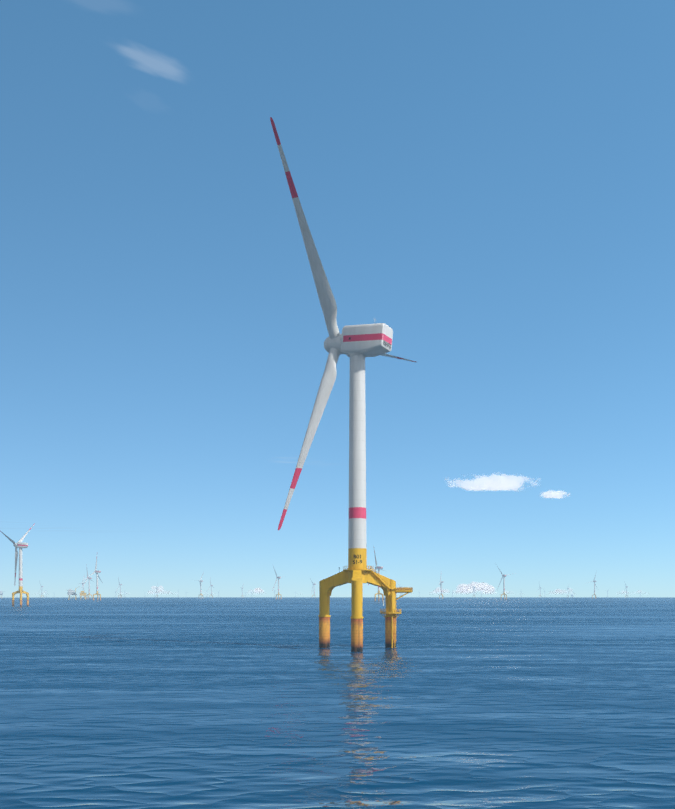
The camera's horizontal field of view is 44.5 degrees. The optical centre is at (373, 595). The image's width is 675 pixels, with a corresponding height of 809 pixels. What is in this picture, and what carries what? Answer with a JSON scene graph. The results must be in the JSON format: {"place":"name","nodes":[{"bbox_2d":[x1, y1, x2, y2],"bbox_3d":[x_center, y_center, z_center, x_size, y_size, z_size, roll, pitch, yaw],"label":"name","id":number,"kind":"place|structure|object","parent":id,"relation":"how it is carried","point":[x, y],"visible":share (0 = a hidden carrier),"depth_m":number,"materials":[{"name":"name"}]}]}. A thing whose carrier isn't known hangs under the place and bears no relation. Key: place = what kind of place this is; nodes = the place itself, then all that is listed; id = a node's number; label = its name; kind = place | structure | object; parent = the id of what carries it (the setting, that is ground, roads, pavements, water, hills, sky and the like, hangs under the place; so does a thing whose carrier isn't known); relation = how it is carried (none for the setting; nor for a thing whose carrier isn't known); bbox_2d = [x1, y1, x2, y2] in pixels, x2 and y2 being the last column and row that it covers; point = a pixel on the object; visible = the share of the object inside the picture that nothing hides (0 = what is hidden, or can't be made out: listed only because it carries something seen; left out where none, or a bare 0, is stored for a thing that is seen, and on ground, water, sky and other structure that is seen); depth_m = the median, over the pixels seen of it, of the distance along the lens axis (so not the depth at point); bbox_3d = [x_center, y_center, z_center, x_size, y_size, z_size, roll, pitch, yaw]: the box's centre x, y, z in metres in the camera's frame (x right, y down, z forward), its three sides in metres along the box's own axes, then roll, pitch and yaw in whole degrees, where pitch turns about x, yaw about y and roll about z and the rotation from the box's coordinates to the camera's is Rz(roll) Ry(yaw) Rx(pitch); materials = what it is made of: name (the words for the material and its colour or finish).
{"place":"outdoors","nodes":[
{"label":"outdoors","id":0,"kind":"place"},
{"bbox_2d":[148,586,176,594],"bbox_3d":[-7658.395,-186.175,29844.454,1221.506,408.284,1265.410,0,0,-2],"label":"cloud","id":1,"kind":"structure","parent":0,"point":[158,591],"depth_m":29628.57,"materials":[{"name":"white"}]},
{"bbox_2d":[249,588,266,593],"bbox_3d":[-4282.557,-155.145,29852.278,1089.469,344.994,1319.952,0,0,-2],"label":"cloud","id":2,"kind":"structure","parent":0,"point":[259,590],"depth_m":29893.77,"materials":[{"name":"white"}]},
{"bbox_2d":[0,597,674,808],"bbox_3d":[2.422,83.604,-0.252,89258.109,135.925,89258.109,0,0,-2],"label":"sea","id":3,"kind":"structure","parent":0,"point":[269,703],"depth_m":118.21,"materials":[{"name":"liquid"}]},
{"bbox_2d":[0,523,34,605],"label":"turbine","id":4,"kind":"object","parent":3,"relation":"on","point":[20,544],"visible":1,"depth_m":1215.14,"materials":[{"name":"white paint"}]},
{"bbox_2d":[68,586,86,599],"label":"offshore platform","id":5,"kind":"structure","parent":3,"relation":"in","point":[71,591],"depth_m":3114.26,"materials":[{"name":"white paint"}]},
{"bbox_2d":[81,564,91,599],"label":"turbine","id":6,"kind":"object","parent":3,"relation":"on","point":[89,578],"visible":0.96,"depth_m":3472.54,"materials":[{"name":"white paint"}]},
{"bbox_2d":[84,558,101,600],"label":"turbine","id":7,"kind":"object","parent":3,"relation":"on","point":[97,576],"visible":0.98,"depth_m":2549.26,"materials":[{"name":"white paint"}]},
{"bbox_2d":[272,569,281,599],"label":"turbine","id":8,"kind":"object","parent":3,"relation":"on","point":[278,594],"visible":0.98,"depth_m":3360.01,"materials":[{"name":"white paint"}]},
{"bbox_2d":[270,117,415,651],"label":"turbine","id":9,"kind":"object","parent":3,"relation":"on","point":[357,344],"visible":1,"depth_m":239.68,"materials":[{"name":"white paint"}]},
{"bbox_2d":[368,550,382,601],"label":"turbine","id":10,"kind":"object","parent":3,"relation":"on","point":[379,568],"visible":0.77,"depth_m":2185.73,"materials":[{"name":"white paint"}]},
{"bbox_2d":[439,578,443,598],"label":"turbine","id":11,"kind":"object","parent":3,"relation":"on","point":[441,582],"visible":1,"depth_m":4403.21,"materials":[{"name":"white paint"}]},
{"bbox_2d":[495,563,509,599],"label":"turbine","id":12,"kind":"object","parent":3,"relation":"on","point":[503,577],"visible":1,"depth_m":3036.34,"materials":[{"name":"white paint"}]},
{"bbox_2d":[588,575,597,598],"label":"turbine","id":13,"kind":"object","parent":3,"relation":"on","point":[594,581],"visible":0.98,"depth_m":4215.11,"materials":[{"name":"white paint"}]},
{"bbox_2d":[0,0,674,597],"label":"sky","id":14,"kind":"structure","parent":0,"point":[490,184],"materials":[{"name":"blue"}]},
{"bbox_2d":[429,588,449,594],"bbox_3d":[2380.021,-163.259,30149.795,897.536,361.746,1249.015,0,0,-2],"label":"cloud","id":15,"kind":"structure","parent":0,"point":[439,589],"depth_m":30089.52,"materials":[{"name":"white"}]},
{"bbox_2d":[453,582,495,594],"bbox_3d":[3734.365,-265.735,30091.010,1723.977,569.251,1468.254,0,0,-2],"label":"cloud","id":16,"kind":"structure","parent":0,"point":[483,587],"depth_m":29855.16,"materials":[{"name":"white"}]},
{"bbox_2d":[550,588,574,593],"bbox_3d":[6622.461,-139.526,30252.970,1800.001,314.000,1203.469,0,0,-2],"label":"cloud","id":17,"kind":"structure","parent":0,"point":[561,592],"depth_m":30061.50,"materials":[{"name":"white"}]}
]}

